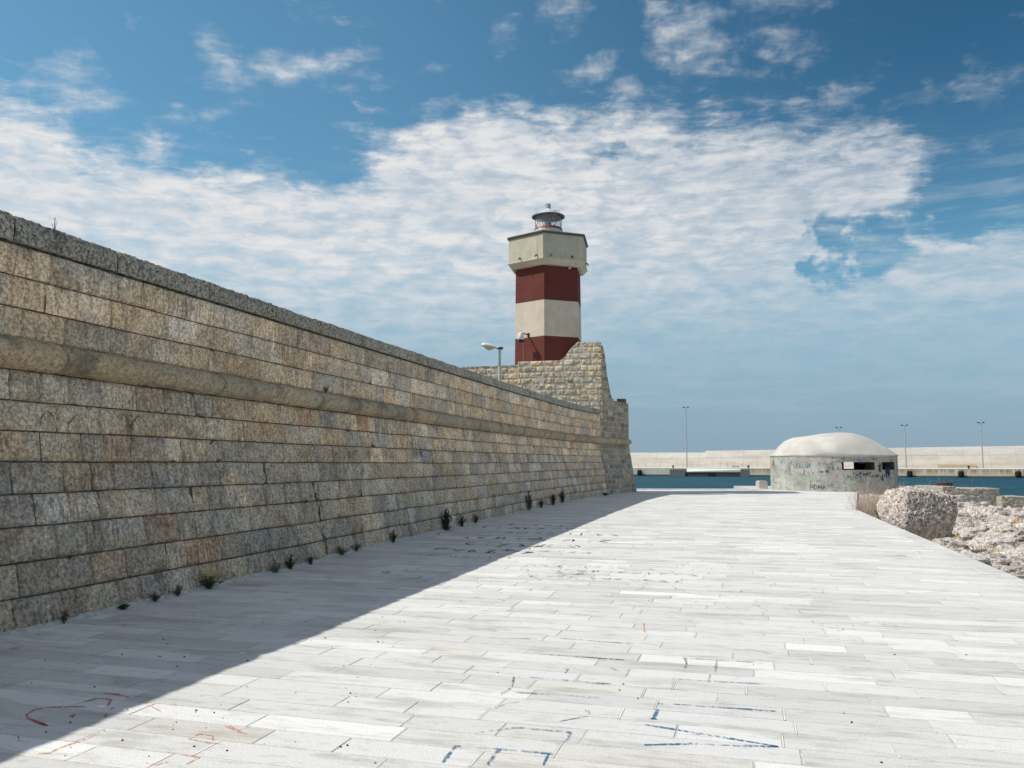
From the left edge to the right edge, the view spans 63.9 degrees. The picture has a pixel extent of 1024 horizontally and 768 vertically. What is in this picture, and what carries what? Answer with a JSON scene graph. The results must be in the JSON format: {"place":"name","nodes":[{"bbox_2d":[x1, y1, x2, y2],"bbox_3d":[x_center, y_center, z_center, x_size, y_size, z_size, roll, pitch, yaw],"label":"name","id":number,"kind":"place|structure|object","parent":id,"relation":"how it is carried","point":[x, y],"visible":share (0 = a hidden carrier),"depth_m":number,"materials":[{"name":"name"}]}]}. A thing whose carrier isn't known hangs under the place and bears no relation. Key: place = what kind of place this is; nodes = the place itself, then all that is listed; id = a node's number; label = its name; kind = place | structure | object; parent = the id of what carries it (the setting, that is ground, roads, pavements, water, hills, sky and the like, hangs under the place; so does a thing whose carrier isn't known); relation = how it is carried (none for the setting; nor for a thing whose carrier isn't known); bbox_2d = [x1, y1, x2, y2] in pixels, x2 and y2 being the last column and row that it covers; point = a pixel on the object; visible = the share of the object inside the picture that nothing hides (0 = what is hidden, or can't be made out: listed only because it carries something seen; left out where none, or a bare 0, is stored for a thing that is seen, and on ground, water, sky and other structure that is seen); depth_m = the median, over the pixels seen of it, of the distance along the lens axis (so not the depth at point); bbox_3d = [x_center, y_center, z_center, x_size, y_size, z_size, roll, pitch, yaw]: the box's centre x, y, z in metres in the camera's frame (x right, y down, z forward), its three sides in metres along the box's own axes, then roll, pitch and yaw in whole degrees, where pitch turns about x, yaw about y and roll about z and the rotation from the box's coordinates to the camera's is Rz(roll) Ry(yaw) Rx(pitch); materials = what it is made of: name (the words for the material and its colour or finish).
{"place":"outdoors","nodes":[
{"label":"outdoors","id":0,"kind":"place"},
{"bbox_2d":[0,486,1023,767],"bbox_3d":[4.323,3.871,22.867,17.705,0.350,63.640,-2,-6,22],"label":"paving","id":1,"kind":"structure","parent":0,"point":[550,659],"depth_m":6.78,"materials":[{"name":"stone"}]},
{"bbox_2d":[60,610,69,623],"bbox_3d":[-4.427,2.304,8.122,0.105,0.137,0.096,2,-6,-16],"label":"weed","id":2,"kind":"object","parent":1,"relation":"on","point":[64,617],"visible":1,"depth_m":8.11,"materials":[{"name":"green plant"}]},
{"bbox_2d":[115,604,130,609],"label":"weed","id":3,"kind":"object","parent":1,"relation":"on","point":[123,606],"visible":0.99,"depth_m":8.87,"materials":[{"name":"green plant"}]},
{"bbox_2d":[150,592,160,601],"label":"weed","id":4,"kind":"object","parent":1,"relation":"on","point":[155,597],"visible":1,"depth_m":9.36,"materials":[{"name":"green plant"}]},
{"bbox_2d":[174,585,181,595],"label":"weed","id":5,"kind":"object","parent":1,"relation":"on","point":[177,592],"visible":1,"depth_m":9.74,"materials":[{"name":"green plant"}]},
{"bbox_2d":[198,569,223,588],"bbox_3d":[-3.791,2.450,10.301,0.321,0.246,0.539,-2,-6,18],"label":"weed","id":6,"kind":"object","parent":1,"relation":"on","point":[208,585],"visible":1,"depth_m":10.30,"materials":[{"name":"green plant"}]},
{"bbox_2d":[267,561,283,572],"bbox_3d":[-3.396,2.624,11.799,0.297,0.178,0.205,4,-7,-37],"label":"weed","id":7,"kind":"object","parent":1,"relation":"on","point":[275,569],"visible":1,"depth_m":11.77,"materials":[{"name":"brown plant"}]},
{"bbox_2d":[285,554,296,568],"bbox_3d":[-3.287,2.634,12.180,0.178,0.227,0.187,-5,-8,45],"label":"weed","id":8,"kind":"object","parent":1,"relation":"on","point":[290,564],"visible":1,"depth_m":12.16,"materials":[{"name":"green plant"}]},
{"bbox_2d":[306,556,314,563],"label":"weed","id":9,"kind":"object","parent":1,"relation":"on","point":[310,560],"visible":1,"depth_m":12.73,"materials":[{"name":"green plant"}]},
{"bbox_2d":[0,210,636,638],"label":"fortress wall","id":10,"kind":"structure","parent":1,"relation":"on","point":[164,432],"depth_m":11.09,"materials":[{"name":"stone"}]},
{"bbox_2d":[336,546,350,554],"bbox_3d":[-2.886,2.830,14.038,0.260,0.185,0.284,-1,-5,7],"label":"weed","id":11,"kind":"object","parent":1,"relation":"on","point":[341,551],"visible":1,"depth_m":13.99,"materials":[{"name":"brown plant"}]},
{"bbox_2d":[352,543,361,551],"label":"weed","id":12,"kind":"object","parent":1,"relation":"on","point":[356,548],"visible":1,"depth_m":14.54,"materials":[{"name":"green plant"}]},
{"bbox_2d":[390,530,398,542],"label":"weed","id":13,"kind":"object","parent":1,"relation":"on","point":[393,537],"visible":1,"depth_m":16.08,"materials":[{"name":"green plant"}]},
{"bbox_2d":[441,508,452,529],"bbox_3d":[-1.544,3.121,18.960,0.367,0.527,0.338,-4,-7,36],"label":"weed","id":14,"kind":"object","parent":1,"relation":"on","point":[445,521],"visible":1,"depth_m":18.95,"materials":[{"name":"green plant"}]},
{"bbox_2d":[458,514,465,525],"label":"weed","id":15,"kind":"object","parent":1,"relation":"on","point":[461,521],"visible":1,"depth_m":20.02,"materials":[{"name":"green plant"}]},
{"bbox_2d":[525,490,532,510],"bbox_3d":[0.542,3.739,26.456,0.370,0.682,0.337,3,-6,-32],"label":"weed","id":16,"kind":"object","parent":1,"relation":"on","point":[528,502],"visible":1,"depth_m":26.42,"materials":[{"name":"green plant"}]},
{"bbox_2d":[551,495,555,504],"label":"weed","id":17,"kind":"object","parent":1,"relation":"on","point":[553,497],"visible":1,"depth_m":29.51,"materials":[{"name":"green plant"}]},
{"bbox_2d":[560,488,564,502],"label":"weed","id":18,"kind":"object","parent":1,"relation":"on","point":[562,497],"visible":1,"depth_m":31.01,"materials":[{"name":"green plant"}]},
{"bbox_2d":[756,481,767,488],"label":"concrete step","id":19,"kind":"object","parent":1,"relation":"on","point":[761,484],"visible":0.6,"depth_m":46.86,"materials":[{"name":"beige concrete"}]},
{"bbox_2d":[0,0,1023,458],"label":"sky","id":20,"kind":"structure","parent":0,"point":[797,218],"materials":[{"name":"blue"}]},
{"bbox_2d":[634,476,1023,495],"bbox_3d":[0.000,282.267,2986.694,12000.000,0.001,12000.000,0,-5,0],"label":"water","id":21,"kind":"structure","parent":0,"point":[1011,486],"depth_m":113.29,"materials":[{"name":"blue liquid"}]},
{"bbox_2d":[670,468,749,476],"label":"pontoon","id":22,"kind":"object","parent":21,"relation":"on","point":[708,472],"visible":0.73,"depth_m":157.09,"materials":[{"name":"grey concrete"}]},
{"bbox_2d":[630,446,1023,477],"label":"breakwater","id":23,"kind":"object","parent":21,"relation":"in","point":[1003,461],"visible":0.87,"depth_m":182.80,"materials":[{"name":"concrete"}]},
{"bbox_2d":[683,407,688,466],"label":"lamp mast","id":24,"kind":"object","parent":23,"relation":"on","point":[686,439],"visible":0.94,"depth_m":194.62,"materials":[{"name":"metal"}]},
{"bbox_2d":[901,425,906,467],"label":"lamp mast","id":25,"kind":"object","parent":23,"relation":"on","point":[905,446],"visible":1,"depth_m":179.55,"materials":[{"name":"metal"}]},
{"bbox_2d":[907,469,912,476],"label":"rubber fender","id":26,"kind":"object","parent":23,"relation":"attached to","point":[909,473],"visible":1,"depth_m":150.07,"materials":[{"name":"rubber"}]},
{"bbox_2d":[958,469,963,476],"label":"rubber fender","id":27,"kind":"object","parent":23,"relation":"attached to","point":[960,473],"visible":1,"depth_m":147.59,"materials":[{"name":"rubber"}]},
{"bbox_2d":[977,422,984,467],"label":"lamp mast","id":28,"kind":"object","parent":23,"relation":"on","point":[981,445],"visible":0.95,"depth_m":175.24,"materials":[{"name":"metal"}]},
{"bbox_2d":[1015,469,1020,477],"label":"rubber fender","id":29,"kind":"object","parent":23,"relation":"attached to","point":[1018,474],"visible":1,"depth_m":144.92,"materials":[{"name":"rubber"}]},
{"bbox_2d":[857,494,1023,570],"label":"rocky shore","id":30,"kind":"structure","parent":0,"point":[1000,548],"depth_m":24.03,"materials":[{"name":"beige stone"}]},
{"bbox_2d":[769,432,898,494],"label":"bunker","id":31,"kind":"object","parent":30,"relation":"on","point":[811,463],"visible":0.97,"depth_m":43.24,"materials":[{"name":"concrete"}]},
{"bbox_2d":[840,478,892,518],"bbox_3d":[11.709,3.697,26.628,1.892,1.401,2.076,0,-5,0],"label":"dry shrub","id":32,"kind":"object","parent":30,"relation":"on","point":[870,505],"visible":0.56,"depth_m":26.58,"materials":[{"name":"plant"}]},
{"bbox_2d":[876,486,957,540],"bbox_3d":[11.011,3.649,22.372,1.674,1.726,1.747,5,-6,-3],"label":"boulder","id":33,"kind":"object","parent":30,"relation":"on","point":[906,505],"visible":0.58,"depth_m":21.67,"materials":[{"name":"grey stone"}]},
{"bbox_2d":[870,476,987,527],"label":"dry grass","id":34,"kind":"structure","parent":30,"relation":"on","point":[957,506],"depth_m":24.87,"materials":[{"name":"plant"}]},
{"bbox_2d":[913,485,954,492],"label":"concrete block","id":35,"kind":"structure","parent":30,"relation":"on","point":[938,488],"depth_m":41.21,"materials":[{"name":"grey concrete"}]},
{"bbox_2d":[932,537,969,548],"bbox_3d":[10.331,3.823,19.303,0.825,0.412,0.584,10,-3,11],"label":"shore rock","id":36,"kind":"object","parent":30,"relation":"on","point":[950,541],"visible":0.45,"depth_m":19.17,"materials":[{"name":"beige stone"}]},
{"bbox_2d":[947,494,967,501],"bbox_3d":[19.183,5.095,35.819,1.491,0.561,0.972,4,-7,-39],"label":"shore rock","id":37,"kind":"object","parent":30,"relation":"on","point":[960,498],"visible":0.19,"depth_m":35.64,"materials":[{"name":"grey stone"}]},
{"bbox_2d":[957,513,968,516],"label":"shore rock","id":38,"kind":"object","parent":30,"relation":"on","point":[963,514],"visible":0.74,"depth_m":29.47,"materials":[{"name":"grey stone"}]},
{"bbox_2d":[954,519,972,526],"bbox_3d":[14.014,4.645,26.106,1.371,0.656,0.748,-7,-3,37],"label":"shore rock","id":39,"kind":"object","parent":30,"relation":"on","point":[963,521],"visible":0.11,"depth_m":25.85,"materials":[{"name":"grey stone"}]},
{"bbox_2d":[945,487,1000,505],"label":"concrete block","id":40,"kind":"structure","parent":30,"relation":"on","point":[981,494],"depth_m":40.63,"materials":[{"name":"grey concrete"}]},
{"bbox_2d":[958,525,987,535],"bbox_3d":[13.243,4.281,23.562,0.796,0.402,0.775,-14,-1,33],"label":"shore rock","id":41,"kind":"object","parent":30,"relation":"on","point":[973,531],"visible":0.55,"depth_m":23.36,"materials":[{"name":"grey stone"}]},
{"bbox_2d":[967,502,980,506],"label":"shore rock","id":42,"kind":"object","parent":30,"relation":"on","point":[973,504],"visible":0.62,"depth_m":32.66,"materials":[{"name":"grey stone"}]},
{"bbox_2d":[957,541,993,551],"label":"dry grass","id":43,"kind":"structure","parent":30,"relation":"on","point":[977,548],"depth_m":18.76,"materials":[{"name":"brown plant"}]},
{"bbox_2d":[972,514,985,521],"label":"shore rock","id":44,"kind":"object","parent":30,"relation":"on","point":[981,517],"visible":0.83,"depth_m":28.12,"materials":[{"name":"grey stone"}]},
{"bbox_2d":[961,552,1004,569],"bbox_3d":[8.974,3.493,15.992,0.839,0.357,1.227,0,-5,-5],"label":"shore rock","id":45,"kind":"object","parent":30,"relation":"on","point":[992,562],"visible":0.25,"depth_m":15.61,"materials":[{"name":"beige stone"}]},
{"bbox_2d":[979,501,989,506],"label":"shore rock","id":46,"kind":"object","parent":30,"relation":"on","point":[983,503],"visible":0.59,"depth_m":32.78,"materials":[{"name":"grey stone"}]},
{"bbox_2d":[984,516,999,520],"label":"shore rock","id":47,"kind":"object","parent":30,"relation":"on","point":[989,517],"visible":0.62,"depth_m":27.49,"materials":[{"name":"grey stone"}]},
{"bbox_2d":[967,534,1017,553],"bbox_3d":[11.201,3.814,19.133,1.103,0.569,1.041,-10,-3,31],"label":"shore rock","id":48,"kind":"object","parent":30,"relation":"on","point":[1010,541],"visible":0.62,"depth_m":18.84,"materials":[{"name":"beige stone"}]},
{"bbox_2d":[987,505,1002,512],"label":"shore rock","id":49,"kind":"object","parent":30,"relation":"on","point":[995,509],"visible":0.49,"depth_m":30.12,"materials":[{"name":"grey stone"}]},
{"bbox_2d":[989,553,1006,557],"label":"shore rock","id":50,"kind":"object","parent":30,"relation":"on","point":[993,555],"visible":0.36,"depth_m":16.38,"materials":[{"name":"beige stone"}]},
{"bbox_2d":[988,518,1008,524],"bbox_3d":[15.949,4.629,26.862,0.722,0.394,0.596,10,-4,-21],"label":"shore rock","id":51,"kind":"object","parent":30,"relation":"on","point":[992,521],"visible":0.35,"depth_m":26.81,"materials":[{"name":"grey stone"}]},
{"bbox_2d":[983,523,1020,532],"bbox_3d":[14.093,4.283,23.697,1.198,0.514,1.128,-2,5,-20],"label":"shore rock","id":52,"kind":"object","parent":30,"relation":"on","point":[1004,527],"visible":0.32,"depth_m":23.53,"materials":[{"name":"grey stone"}]},
{"bbox_2d":[996,558,1010,565],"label":"shore rock","id":53,"kind":"object","parent":30,"relation":"on","point":[1007,562],"visible":0.4,"depth_m":15.71,"materials":[{"name":"beige stone"}]},
{"bbox_2d":[996,495,1023,507],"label":"concrete block","id":54,"kind":"structure","parent":30,"relation":"on","point":[1006,501],"depth_m":40.11,"materials":[{"name":"grey concrete"}]},
{"bbox_2d":[998,516,1022,521],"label":"shore rock","id":55,"kind":"object","parent":30,"relation":"on","point":[1008,518],"visible":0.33,"depth_m":27.93,"materials":[{"name":"grey stone"}]},
{"bbox_2d":[1003,508,1019,513],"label":"shore rock","id":56,"kind":"object","parent":30,"relation":"on","point":[1013,510],"visible":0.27,"depth_m":30.21,"materials":[{"name":"grey stone"}]},
{"bbox_2d":[1002,565,1023,574],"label":"shore rock","id":57,"kind":"object","parent":30,"relation":"on","point":[1017,569],"visible":0.57,"depth_m":14.49,"materials":[{"name":"beige stone"}]},
{"bbox_2d":[1009,561,1019,565],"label":"shore rock","id":58,"kind":"object","parent":30,"relation":"on","point":[1013,563],"visible":0.44,"depth_m":15.38,"materials":[{"name":"beige stone"}]},
{"bbox_2d":[1008,572,1023,579],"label":"shore rock","id":59,"kind":"object","parent":30,"relation":"on","point":[1021,576],"visible":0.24,"depth_m":13.72,"materials":[{"name":"beige stone"}]},
{"bbox_2d":[1010,552,1023,564],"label":"shore rock","id":60,"kind":"object","parent":30,"relation":"on","point":[1017,557],"visible":0.49,"depth_m":15.51,"materials":[{"name":"beige stone"}]},
{"bbox_2d":[1013,512,1023,519],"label":"shore rock","id":61,"kind":"object","parent":30,"relation":"on","point":[1019,515],"visible":0.59,"depth_m":28.29,"materials":[{"name":"grey stone"}]},
{"bbox_2d":[1014,529,1023,534],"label":"shore rock","id":62,"kind":"object","parent":30,"relation":"on","point":[1019,532],"visible":0.97,"depth_m":21.19,"materials":[{"name":"grey stone"}]},
{"bbox_2d":[1016,535,1023,540],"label":"shore rock","id":63,"kind":"object","parent":30,"relation":"on","point":[1020,537],"visible":0.72,"depth_m":20.88,"materials":[{"name":"beige stone"}]},
{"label":"fort terrace","id":64,"kind":"structure","parent":0,"visible":0},
{"bbox_2d":[481,342,502,380],"bbox_3d":[-0.777,-0.025,32.142,0.866,3.234,0.339,0,-5,0],"label":"street lamp","id":65,"kind":"object","parent":64,"relation":"on","point":[487,346],"visible":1,"depth_m":32.17,"materials":[{"name":"grey metal"}]},
{"bbox_2d":[461,342,602,430],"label":"bastion wall","id":66,"kind":"structure","parent":64,"relation":"on","point":[574,374],"depth_m":39.73,"materials":[{"name":"stone"}]},
{"bbox_2d":[507,203,588,364],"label":"lighthouse","id":67,"kind":"object","parent":64,"relation":"on","point":[547,263],"visible":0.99,"depth_m":40.95,"materials":[{"name":"paint"}]},
{"bbox_2d":[518,332,529,341],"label":"floodlight","id":68,"kind":"object","parent":67,"relation":"attached to","point":[520,336],"visible":1,"depth_m":40.44,"materials":[{"name":"metal"}]},
{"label":"rock ledge","id":69,"kind":"object","parent":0,"visible":0},
{"bbox_2d":[935,482,952,485],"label":"rusty beam","id":70,"kind":"structure","parent":69,"relation":"on","point":[946,484],"depth_m":43.34,"materials":[{"name":"red metal"}]}
]}

